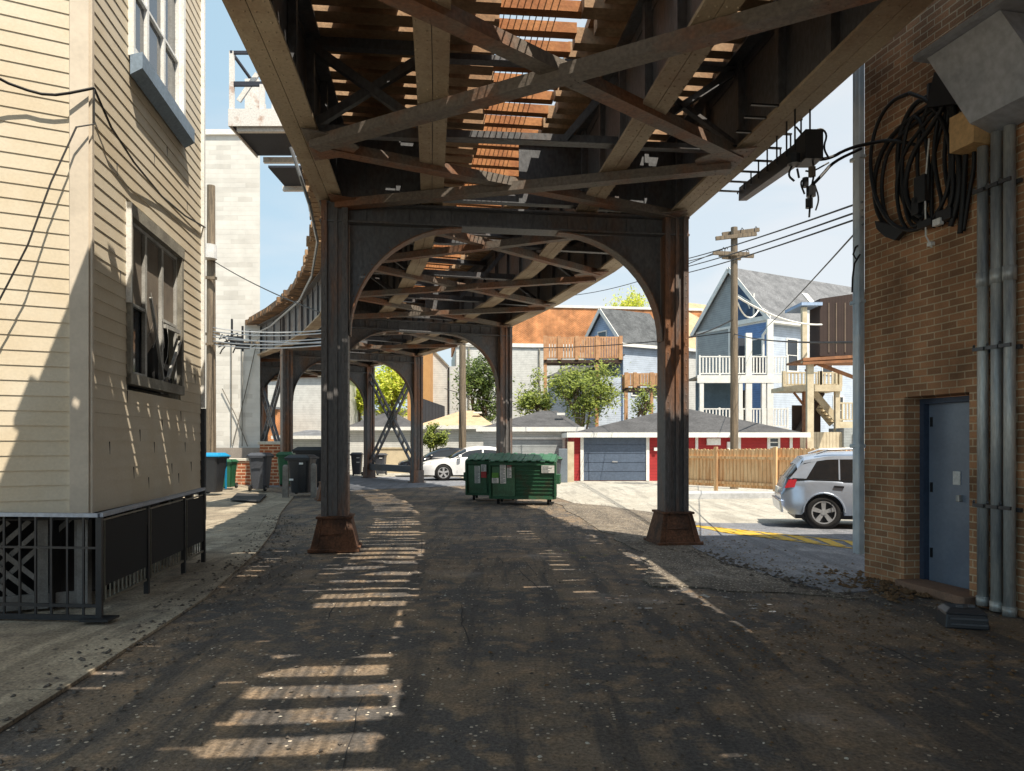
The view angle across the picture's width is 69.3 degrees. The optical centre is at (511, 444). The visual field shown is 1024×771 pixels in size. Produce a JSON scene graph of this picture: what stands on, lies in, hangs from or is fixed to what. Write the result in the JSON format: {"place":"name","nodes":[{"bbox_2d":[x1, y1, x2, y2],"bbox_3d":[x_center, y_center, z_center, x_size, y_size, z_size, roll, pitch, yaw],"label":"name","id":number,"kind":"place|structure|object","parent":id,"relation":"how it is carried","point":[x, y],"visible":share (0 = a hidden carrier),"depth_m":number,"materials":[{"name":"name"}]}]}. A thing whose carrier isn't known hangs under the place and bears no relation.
{"place":"outdoors","nodes":[
{"label":"outdoors","id":0,"kind":"place"},
{"bbox_2d":[0,484,293,731],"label":"sidewalk","id":1,"kind":"structure","parent":0,"point":[29,645],"depth_m":6.93,"materials":[{"name":"concrete"}]},
{"bbox_2d":[0,0,205,611],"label":"clapboard house","id":2,"kind":"structure","parent":1,"relation":"on","point":[102,354],"depth_m":7.47,"materials":[{"name":"white paint"}]},
{"bbox_2d":[0,89,94,299],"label":"slack wire","id":3,"kind":"object","parent":2,"relation":"attached to","point":[37,218],"visible":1,"depth_m":6.87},
{"bbox_2d":[0,78,94,95],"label":"sagging cable","id":4,"kind":"object","parent":2,"relation":"attached to","point":[48,94],"visible":1,"depth_m":6.97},
{"bbox_2d":[95,89,205,227],"bbox_3d":[-4.366,-3.284,9.249,0.060,0.371,4.153,0,0,-9],"label":"drop wire","id":5,"kind":"object","parent":2,"relation":"attached to","point":[126,150],"visible":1,"depth_m":8.14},
{"bbox_2d":[125,202,184,394],"bbox_3d":[-4.470,-1.675,9.184,0.244,2.010,2.034,0,0,-8],"label":"window frame","id":6,"kind":"structure","parent":2,"relation":"in","point":[154,262],"depth_m":9.20,"materials":[{"name":"white paint"}]},
{"bbox_2d":[128,0,194,147],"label":"window frame","id":7,"kind":"structure","parent":2,"relation":"in","point":[156,28],"depth_m":9.47,"materials":[{"name":"white paint"}]},
{"bbox_2d":[0,488,205,621],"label":"iron railing","id":8,"kind":"object","parent":1,"relation":"on","point":[145,539],"visible":1,"depth_m":7.26,"materials":[{"name":"black"}]},
{"bbox_2d":[206,453,230,492],"bbox_3d":[-9.594,0.934,23.609,0.982,1.318,0.680,0,0,10],"label":"wheelie bin","id":9,"kind":"object","parent":1,"relation":"on","point":[216,469],"visible":0.66,"depth_m":23.35,"materials":[{"name":"black plastic"}]},
{"bbox_2d":[223,459,238,487],"bbox_3d":[-10.208,1.069,26.642,0.580,1.048,0.785,0,0,0],"label":"wheelie bin","id":10,"kind":"object","parent":1,"relation":"on","point":[231,468],"visible":0.59,"depth_m":26.40,"materials":[{"name":"green plastic"}]},
{"bbox_2d":[205,184,259,452],"bbox_3d":[-10.642,-4.058,27.885,2.347,11.415,0.930,0,0,0],"label":"utility pole","id":11,"kind":"object","parent":1,"relation":"on","point":[210,254],"visible":0.86,"depth_m":27.85,"materials":[{"name":"brown wood"}]},
{"bbox_2d":[214,261,319,312],"bbox_3d":[-8.107,-5.148,23.499,0.033,3.561,11.014,0,0,-35],"label":"overhead wire","id":12,"kind":"object","parent":11,"relation":"attached to","point":[269,291],"visible":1,"depth_m":22.21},
{"bbox_2d":[213,327,320,332],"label":"overhead wire","id":13,"kind":"object","parent":11,"relation":"attached to","point":[269,332],"visible":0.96,"depth_m":23.20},
{"bbox_2d":[213,331,320,335],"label":"overhead wire","id":14,"kind":"object","parent":11,"relation":"attached to","point":[269,335],"visible":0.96,"depth_m":23.17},
{"bbox_2d":[213,341,320,344],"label":"overhead wire","id":15,"kind":"object","parent":11,"relation":"attached to","point":[267,344],"visible":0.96,"depth_m":23.34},
{"bbox_2d":[213,334,320,343],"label":"overhead wire","id":16,"kind":"object","parent":11,"relation":"attached to","point":[266,341],"visible":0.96,"depth_m":23.26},
{"bbox_2d":[213,336,320,341],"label":"overhead wire","id":17,"kind":"object","parent":11,"relation":"attached to","point":[272,341],"visible":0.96,"depth_m":22.56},
{"bbox_2d":[215,344,320,348],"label":"overhead wire","id":18,"kind":"object","parent":11,"relation":"attached to","point":[270,348],"visible":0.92,"depth_m":23.08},
{"bbox_2d":[230,493,266,501],"bbox_3d":[-7.825,1.580,22.062,0.928,0.020,3.877,0,0,-17],"label":"rubber mat","id":19,"kind":"object","parent":1,"relation":"on","point":[247,497],"visible":1,"depth_m":21.76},
{"bbox_2d":[246,453,274,490],"bbox_3d":[-8.620,0.944,25.349,0.700,1.298,0.968,0,0,0],"label":"wheelie bin","id":20,"kind":"object","parent":1,"relation":"on","point":[260,467],"visible":1,"depth_m":25.09,"materials":[{"name":"grey plastic"}]},
{"bbox_2d":[282,465,288,497],"bbox_3d":[-6.907,1.140,22.600,0.170,1.020,0.170,0,0,-6],"label":"concrete post","id":21,"kind":"object","parent":1,"relation":"on","point":[285,483],"visible":0.89,"depth_m":22.52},
{"bbox_2d":[0,470,362,732],"bbox_3d":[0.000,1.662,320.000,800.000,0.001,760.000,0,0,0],"label":"ground","id":22,"kind":"structure","parent":0,"point":[127,650],"depth_m":5.61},
{"bbox_2d":[205,129,259,447],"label":"white brick building","id":23,"kind":"structure","parent":22,"relation":"on","point":[232,168],"depth_m":31.60,"materials":[{"name":"brick"}]},
{"bbox_2d":[231,345,231,445],"bbox_3d":[-11.931,-2.166,31.498,0.042,4.528,0.040,0,0,0],"label":"wall cable","id":24,"kind":"object","parent":23,"relation":"attached to","point":[231,395],"depth_m":31.48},
{"bbox_2d":[232,340,257,443],"bbox_3d":[-11.350,-2.215,31.498,1.084,4.439,0.040,0,0,0],"label":"wall cable","id":25,"kind":"object","parent":23,"relation":"attached to","point":[244,394],"depth_m":31.49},
{"bbox_2d":[268,376,362,432],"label":"white wall building","id":26,"kind":"structure","parent":22,"relation":"on","point":[307,405],"depth_m":60.00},
{"bbox_2d":[356,387,363,421],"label":"willow tree","id":27,"kind":"object","parent":22,"relation":"on","point":[360,409],"visible":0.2,"depth_m":65.47,"materials":[{"name":"green plant"}]},
{"bbox_2d":[355,365,406,416],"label":"willow tree","id":28,"kind":"object","parent":22,"relation":"on","point":[391,390],"visible":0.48,"depth_m":62.87,"materials":[{"name":"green plant"}]},
{"bbox_2d":[407,353,432,420],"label":"tan building","id":29,"kind":"structure","parent":22,"relation":"on","point":[428,377],"depth_m":54.00,"materials":[{"name":"paint"}]},
{"bbox_2d":[423,399,444,422],"bbox_3d":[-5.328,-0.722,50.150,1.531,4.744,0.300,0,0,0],"label":"dark board fence","id":30,"kind":"object","parent":22,"relation":"on","point":[432,410],"visible":0.29,"depth_m":50.00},
{"bbox_2d":[433,352,458,415],"bbox_3d":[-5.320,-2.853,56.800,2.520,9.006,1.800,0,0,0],"label":"white gable building","id":31,"kind":"structure","parent":22,"relation":"on","point":[443,370],"depth_m":56.00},
{"bbox_2d":[448,351,514,423],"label":"leafy trees","id":32,"kind":"object","parent":22,"relation":"on","point":[479,382],"visible":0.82,"depth_m":50.98,"materials":[{"name":"green plant"}]},
{"bbox_2d":[513,366,553,416],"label":"leafy trees","id":33,"kind":"object","parent":22,"relation":"on","point":[536,402],"visible":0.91,"depth_m":45.70,"materials":[{"name":"green plant"}]},
{"bbox_2d":[603,286,647,306],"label":"yellow tree","id":34,"kind":"object","parent":22,"relation":"on","point":[628,302],"visible":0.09,"depth_m":77.59,"materials":[{"name":"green plant"}]},
{"bbox_2d":[689,303,705,409],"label":"tan roofed house","id":35,"kind":"structure","parent":22,"relation":"on","point":[693,319],"depth_m":57.24,"materials":[{"name":"white"}]},
{"bbox_2d":[551,502,865,598],"bbox_3d":[2.486,1.659,14.487,2.806,0.043,13.226,0,0,0],"label":"gravel strip","id":36,"kind":"object","parent":22,"relation":"on","point":[673,568],"visible":0.65,"depth_m":9.98,"materials":[{"name":"gravel"}]},
{"bbox_2d":[670,548,864,603],"bbox_3d":[3.204,1.627,9.607,0.776,0.043,4.041,0,0,-16],"label":"gravel edge","id":37,"kind":"object","parent":36,"relation":"on","point":[776,575],"visible":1,"depth_m":9.43,"materials":[{"name":"gravel"}]},
{"bbox_2d":[268,407,279,440],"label":"orange house","id":38,"kind":"structure","parent":0,"point":[277,416],"depth_m":56.00,"materials":[{"name":"brick"}]},
{"bbox_2d":[271,430,320,448],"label":"white garage","id":39,"kind":"structure","parent":0,"point":[308,438],"depth_m":50.00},
{"bbox_2d":[269,476,464,489],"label":"alley","id":40,"kind":"structure","parent":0,"point":[358,483],"depth_m":30.89,"materials":[{"name":"concrete"}]},
{"bbox_2d":[216,448,259,457],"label":"wall","id":41,"kind":"structure","parent":40,"relation":"on","point":[238,452],"depth_m":31.00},
{"bbox_2d":[228,458,250,484],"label":"brick wall","id":42,"kind":"structure","parent":40,"relation":"on","point":[243,475],"depth_m":29.90,"materials":[{"name":"brick"}]},
{"bbox_2d":[258,441,279,484],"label":"brick pier","id":43,"kind":"structure","parent":40,"relation":"on","point":[273,447],"depth_m":29.50,"materials":[{"name":"brick"}]},
{"bbox_2d":[275,452,294,485],"bbox_3d":[-8.608,0.944,28.250,0.640,1.298,0.968,0,0,-8],"label":"wheelie bin","id":44,"kind":"object","parent":40,"relation":"on","point":[280,456],"visible":0.52,"depth_m":27.86,"materials":[{"name":"green plastic"}]},
{"bbox_2d":[350,413,410,469],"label":"dark roofed garage","id":45,"kind":"structure","parent":0,"point":[357,436],"depth_m":47.00,"materials":[{"name":"white"}]},
{"bbox_2d":[0,477,1023,770],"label":"alley ground","id":46,"kind":"structure","parent":0,"point":[388,655],"depth_m":5.34,"materials":[{"name":"asphalt"}]},
{"bbox_2d":[0,515,315,770],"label":"kerbside grit","id":47,"kind":"object","parent":46,"relation":"on","point":[34,727],"visible":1,"depth_m":6.39,"materials":[{"name":"gravel"}]},
{"bbox_2d":[284,455,318,493],"bbox_3d":[-6.635,0.964,23.449,0.840,1.258,0.939,0,0,6],"label":"wheelie bin","id":48,"kind":"object","parent":46,"relation":"on","point":[299,473],"visible":0.84,"depth_m":23.10,"materials":[{"name":"black plastic"}]},
{"bbox_2d":[292,447,320,486],"bbox_3d":[-7.056,0.844,26.057,1.120,1.498,1.115,0,0,-4],"label":"wheelie bin","id":49,"kind":"object","parent":46,"relation":"on","point":[316,451],"visible":0.41,"depth_m":25.59,"materials":[{"name":"black plastic"}]},
{"bbox_2d":[311,463,316,497],"bbox_3d":[-6.126,1.125,22.900,0.170,1.050,0.170,0,0,-6],"label":"concrete post","id":50,"kind":"object","parent":46,"relation":"on","point":[313,480],"visible":0.93,"depth_m":22.82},
{"bbox_2d":[62,522,894,768],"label":"pale pebbles","id":51,"kind":"object","parent":46,"relation":"on","point":[540,756],"visible":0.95,"depth_m":5.03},
{"bbox_2d":[463,452,516,499],"bbox_3d":[-0.521,0.943,21.883,1.760,1.375,1.245,0,0,4],"label":"dumpster","id":52,"kind":"object","parent":46,"relation":"on","point":[476,472],"visible":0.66,"depth_m":21.41,"materials":[{"name":"green metal"}]},
{"bbox_2d":[5,522,1015,770],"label":"loose stones","id":53,"kind":"object","parent":46,"relation":"on","point":[497,672],"visible":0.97,"depth_m":5.34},
{"bbox_2d":[487,453,560,503],"bbox_3d":[0.342,0.943,20.383,1.980,1.375,1.245,0,0,7],"label":"dumpster","id":54,"kind":"object","parent":46,"relation":"on","point":[522,476],"visible":1,"depth_m":19.89,"materials":[{"name":"green metal"}]},
{"bbox_2d":[222,0,934,552],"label":"elevated railway","id":55,"kind":"object","parent":46,"relation":"on","point":[446,212],"visible":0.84,"depth_m":11.14,"materials":[{"name":"metal"}]},
{"bbox_2d":[228,50,305,191],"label":"signal platform","id":56,"kind":"structure","parent":55,"relation":"on","point":[255,126],"depth_m":16.02,"materials":[{"name":"white metal"}]},
{"bbox_2d":[719,103,822,200],"bbox_3d":[3.134,-3.503,9.675,0.738,0.748,3.134,0,0,3],"label":"cable tray","id":57,"kind":"object","parent":55,"relation":"hanging from","point":[807,145],"visible":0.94,"depth_m":8.81,"materials":[{"name":"black metal"}]},
{"bbox_2d":[787,126,915,216],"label":"hanging cables","id":58,"kind":"object","parent":57,"relation":"hanging from","point":[793,159],"visible":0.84,"depth_m":8.21,"materials":[{"name":"black rubber"}]},
{"bbox_2d":[328,537,947,770],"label":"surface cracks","id":59,"kind":"object","parent":46,"relation":"on","point":[469,643],"visible":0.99,"depth_m":6.22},
{"bbox_2d":[562,550,775,611],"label":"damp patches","id":60,"kind":"object","parent":46,"relation":"on","point":[681,604],"visible":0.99,"depth_m":7.69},
{"bbox_2d":[503,501,942,656],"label":"gravel","id":61,"kind":"structure","parent":46,"relation":"on","point":[738,557],"depth_m":10.62,"materials":[{"name":"gravel"}]},
{"bbox_2d":[488,584,1023,770],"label":"leaf debris","id":62,"kind":"object","parent":46,"relation":"on","point":[922,647],"visible":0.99,"depth_m":6.03,"materials":[{"name":"brown plant"}]},
{"bbox_2d":[849,0,1023,617],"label":"brick building","id":63,"kind":"structure","parent":46,"relation":"on","point":[943,445],"depth_m":8.04,"materials":[{"name":"brown brick"}]},
{"bbox_2d":[689,204,852,258],"bbox_3d":[5.110,-5.127,19.586,0.025,4.285,20.892,0,0,4],"label":"overhead wire","id":64,"kind":"object","parent":63,"relation":"attached to","point":[781,229],"visible":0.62,"depth_m":12.38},
{"bbox_2d":[689,216,862,272],"bbox_3d":[5.110,-4.751,19.586,0.025,3.911,20.892,0,0,4],"label":"overhead wire","id":65,"kind":"object","parent":63,"relation":"attached to","point":[849,221],"visible":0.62,"depth_m":12.27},
{"bbox_2d":[689,209,862,266],"bbox_3d":[5.110,-4.916,19.586,0.025,4.069,20.892,0,0,4],"label":"overhead wire","id":66,"kind":"object","parent":63,"relation":"attached to","point":[782,237],"visible":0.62,"depth_m":12.25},
{"bbox_2d":[759,223,863,332],"bbox_3d":[9.511,-4.659,26.578,0.024,3.907,36.352,0,0,17],"label":"overhead wire","id":67,"kind":"object","parent":63,"relation":"attached to","point":[846,242],"visible":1,"depth_m":13.34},
{"bbox_2d":[851,245,860,291],"bbox_3d":[4.271,-2.179,9.142,0.212,0.628,0.090,0,0,-45],"label":"looped cable","id":68,"kind":"object","parent":63,"relation":"hanging from","point":[855,247],"visible":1,"depth_m":9.09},
{"bbox_2d":[869,82,976,247],"bbox_3d":[4.493,-3.055,8.238,0.153,1.862,1.511,0,0,-13],"label":"cable coil","id":69,"kind":"object","parent":63,"relation":"hanging from","point":[916,205],"visible":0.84,"depth_m":8.11,"materials":[{"name":"black rubber"}]},
{"bbox_2d":[929,402,968,588],"bbox_3d":[4.905,0.580,8.150,0.098,2.080,0.829,0,0,-13],"label":"door","id":70,"kind":"structure","parent":63,"relation":"in","point":[948,422],"depth_m":8.26,"materials":[{"name":"blue paint"}]},
{"bbox_2d":[936,603,989,629],"bbox_3d":[4.089,1.550,6.726,0.357,0.200,0.316,0,0,14],"label":"bait box","id":71,"kind":"object","parent":46,"relation":"on","point":[961,616],"visible":1,"depth_m":6.62,"materials":[{"name":"plastic"}]},
{"bbox_2d":[205,0,864,408],"label":"sky","id":72,"kind":"structure","parent":0,"point":[285,220],"materials":[{"name":"blue"}]},
{"bbox_2d":[451,305,702,423],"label":"orange building","id":73,"kind":"structure","parent":0,"point":[567,320],"depth_m":58.82,"materials":[{"name":"brick"}]},
{"bbox_2d":[547,308,656,428],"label":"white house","id":74,"kind":"structure","parent":0,"point":[632,327],"depth_m":51.00,"materials":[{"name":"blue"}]},
{"bbox_2d":[543,336,622,426],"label":"wooden deck","id":75,"kind":"structure","parent":74,"relation":"attached to","point":[617,350],"depth_m":47.00,"materials":[{"name":"red wood"}]},
{"bbox_2d":[622,372,656,419],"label":"wooden deck","id":76,"kind":"structure","parent":74,"relation":"attached to","point":[637,378],"depth_m":45.00,"materials":[{"name":"brown wood"}]},
{"bbox_2d":[350,471,864,523],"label":"concrete lot","id":77,"kind":"structure","parent":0,"point":[637,495],"depth_m":21.19,"materials":[{"name":"concrete"}]},
{"bbox_2d":[350,452,363,475],"bbox_3d":[-7.960,1.029,38.047,0.620,1.198,0.895,0,0,-4],"label":"wheelie bin","id":78,"kind":"object","parent":77,"relation":"on","point":[356,459],"visible":0.98,"depth_m":37.72,"materials":[{"name":"grey plastic"}]},
{"bbox_2d":[375,453,387,474],"bbox_3d":[-6.918,1.054,39.045,0.620,1.148,0.858,0,0,5],"label":"wheelie bin","id":79,"kind":"object","parent":77,"relation":"on","point":[381,458],"visible":0.73,"depth_m":38.72,"materials":[{"name":"grey plastic"}]},
{"bbox_2d":[375,447,410,472],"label":"beige wall","id":80,"kind":"structure","parent":77,"relation":"on","point":[396,455],"depth_m":42.00,"materials":[{"name":"paint"}]},
{"bbox_2d":[398,447,460,465],"bbox_3d":[-3.525,0.910,38.198,4.620,1.500,2.143,0,0,-12],"label":"parked car","id":81,"kind":"object","parent":77,"relation":"on","point":[439,453],"visible":0.19,"depth_m":37.43,"materials":[{"name":"black paint"}]},
{"bbox_2d":[423,422,449,451],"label":"round bush","id":82,"kind":"object","parent":77,"relation":"on","point":[432,440],"visible":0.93,"depth_m":40.23,"materials":[{"name":"green plant"}]},
{"bbox_2d":[423,411,491,454],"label":"tan roofed garage","id":83,"kind":"structure","parent":77,"relation":"on","point":[474,419],"depth_m":44.00,"materials":[{"name":"white"}]},
{"bbox_2d":[423,446,495,480],"bbox_3d":[-1.800,0.867,34.398,4.897,1.590,2.271,0,0,-12],"label":"parked car","id":84,"kind":"object","parent":77,"relation":"on","point":[444,469],"visible":0.52,"depth_m":33.27,"materials":[{"name":"white paint"}]},
{"bbox_2d":[459,345,465,448],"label":"utility pole","id":85,"kind":"object","parent":77,"relation":"on","point":[462,396],"visible":0.66,"depth_m":40.34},
{"bbox_2d":[476,411,583,454],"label":"grey garage","id":86,"kind":"structure","parent":77,"relation":"on","point":[539,432],"depth_m":36.50,"materials":[{"name":"white"}]},
{"bbox_2d":[512,440,562,454],"bbox_3d":[1.136,0.702,36.475,2.700,1.835,0.040,0,0,0],"label":"garage door","id":87,"kind":"structure","parent":86,"relation":"in","point":[518,446],"depth_m":36.46,"materials":[{"name":"grey"}]},
{"bbox_2d":[558,449,567,482],"bbox_3d":[2.182,0.925,31.750,0.375,1.450,0.300,0,0,0],"label":"utility cabinet","id":88,"kind":"object","parent":77,"relation":"on","point":[563,453],"visible":0.76,"depth_m":31.60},
{"bbox_2d":[567,442,573,481],"bbox_3d":[2.540,0.775,32.100,0.280,1.750,0.200,0,0,0],"label":"wooden screen","id":89,"kind":"object","parent":77,"relation":"on","point":[570,446],"visible":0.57,"depth_m":32.00,"materials":[{"name":"beige wood"}]},
{"bbox_2d":[540,352,630,428],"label":"leafy tree","id":90,"kind":"object","parent":77,"relation":"on","point":[596,388],"visible":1,"depth_m":44.49,"materials":[{"name":"green plant"}]},
{"bbox_2d":[627,381,656,417],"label":"leafy tree","id":91,"kind":"object","parent":77,"relation":"on","point":[643,408],"visible":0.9,"depth_m":43.71,"materials":[{"name":"green plant"}]},
{"bbox_2d":[561,409,810,480],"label":"red garage","id":92,"kind":"structure","parent":77,"relation":"on","point":[624,450],"depth_m":32.95,"materials":[{"name":"paint"}]},
{"bbox_2d":[584,437,645,479],"bbox_3d":[4.574,0.627,32.962,2.780,1.985,0.065,0,0,0],"label":"garage door","id":93,"kind":"structure","parent":92,"relation":"in","point":[605,458],"depth_m":32.95,"materials":[{"name":"metal"}]},
{"bbox_2d":[768,437,779,447],"bbox_3d":[11.664,-0.075,32.970,0.530,0.530,0.060,0,0,0],"label":"window","id":94,"kind":"structure","parent":92,"relation":"in","point":[772,441],"depth_m":32.97,"materials":[{"name":"white paint"}]},
{"bbox_2d":[689,491,773,498],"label":"kerb","id":95,"kind":"structure","parent":77,"relation":"on","point":[729,494],"depth_m":22.27,"materials":[{"name":"concrete"}]},
{"bbox_2d":[713,226,759,488],"bbox_3d":[8.233,-3.167,27.200,1.819,9.634,0.484,0,0,0],"label":"utility pole","id":96,"kind":"object","parent":77,"relation":"on","point":[734,234],"visible":0.81,"depth_m":27.09,"materials":[{"name":"brown wood"}]},
{"bbox_2d":[463,332,730,347],"bbox_3d":[2.702,-4.744,33.600,0.036,1.301,16.691,0,0,-40],"label":"overhead wire","id":97,"kind":"object","parent":96,"relation":"attached to","point":[607,345],"visible":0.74,"depth_m":32.16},
{"bbox_2d":[738,296,822,325],"bbox_3d":[11.120,-5.280,30.347,0.072,0.395,8.559,0,0,43],"label":"overhead wire","id":98,"kind":"object","parent":96,"relation":"attached to","point":[752,305],"visible":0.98,"depth_m":29.64,"materials":[{"name":"white paint"}]},
{"bbox_2d":[735,334,852,343],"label":"overhead wire","id":99,"kind":"object","parent":96,"relation":"attached to","point":[842,342],"visible":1,"depth_m":12.70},
{"bbox_2d":[689,319,788,428],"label":"white porch","id":100,"kind":"object","parent":77,"relation":"on","point":[712,394],"visible":0.64,"depth_m":42.02,"materials":[{"name":"paint"}]},
{"bbox_2d":[689,447,864,490],"bbox_3d":[8.874,0.870,22.743,0.180,1.560,9.649,0,0,-36],"label":"timber fence","id":101,"kind":"object","parent":77,"relation":"on","point":[756,468],"visible":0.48,"depth_m":24.57,"materials":[{"name":"brown wood"}]},
{"bbox_2d":[771,371,852,431],"bbox_3d":[16.038,-1.048,39.005,4.305,5.395,2.090,0,0,0],"label":"wooden stair","id":102,"kind":"object","parent":77,"relation":"on","point":[826,412],"visible":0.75,"depth_m":38.23,"materials":[{"name":"beige wood"}]},
{"bbox_2d":[800,432,841,449],"bbox_3d":[15.480,0.521,37.400,2.745,2.258,0.080,0,0,0],"label":"board fence","id":103,"kind":"object","parent":77,"relation":"on","point":[827,440],"visible":0.24,"depth_m":37.40,"materials":[{"name":"beige wood"}]},
{"bbox_2d":[785,292,864,448],"bbox_3d":[15.068,-2.713,35.050,3.617,8.726,2.300,0,0,0],"label":"brown enclosure","id":104,"kind":"object","parent":77,"relation":"on","point":[833,316],"visible":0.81,"depth_m":34.00,"materials":[{"name":"brown wood"}]},
{"bbox_2d":[829,428,864,450],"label":"grey shed","id":105,"kind":"structure","parent":77,"relation":"on","point":[847,437],"depth_m":37.20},
{"bbox_2d":[690,267,864,431],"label":"blue house","id":106,"kind":"structure","parent":0,"point":[774,294],"depth_m":47.70,"materials":[{"name":"wood"}]},
{"bbox_2d":[752,338,760,372],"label":"window","id":107,"kind":"structure","parent":106,"relation":"in","point":[756,344],"depth_m":45.95,"materials":[{"name":"white paint"}]},
{"bbox_2d":[786,338,797,371],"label":"window","id":108,"kind":"structure","parent":106,"relation":"in","point":[791,348],"depth_m":45.95,"materials":[{"name":"white paint"}]},
{"bbox_2d":[692,523,899,592],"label":"street","id":109,"kind":"structure","parent":0,"point":[818,554],"depth_m":11.31,"materials":[{"name":"asphalt"}]},
{"bbox_2d":[696,525,864,548],"bbox_3d":[4.745,1.633,13.041,0.904,0.001,4.343,0,0,-39],"label":"road marking","id":110,"kind":"object","parent":109,"relation":"on","point":[803,538],"visible":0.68,"depth_m":13.09,"materials":[{"name":"yellow paint"}]},
{"bbox_2d":[772,448,864,528],"bbox_3d":[7.312,0.865,14.756,3.920,1.592,1.885,0,0,14],"label":"silver suv","id":111,"kind":"object","parent":109,"relation":"on","point":[815,490],"visible":0.43,"depth_m":14.37,"materials":[{"name":"paint"}]},
{"bbox_2d":[811,566,980,608],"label":"leaf litter","id":112,"kind":"object","parent":109,"relation":"on","point":[883,585],"visible":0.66,"depth_m":8.44,"materials":[{"name":"brown plant"}]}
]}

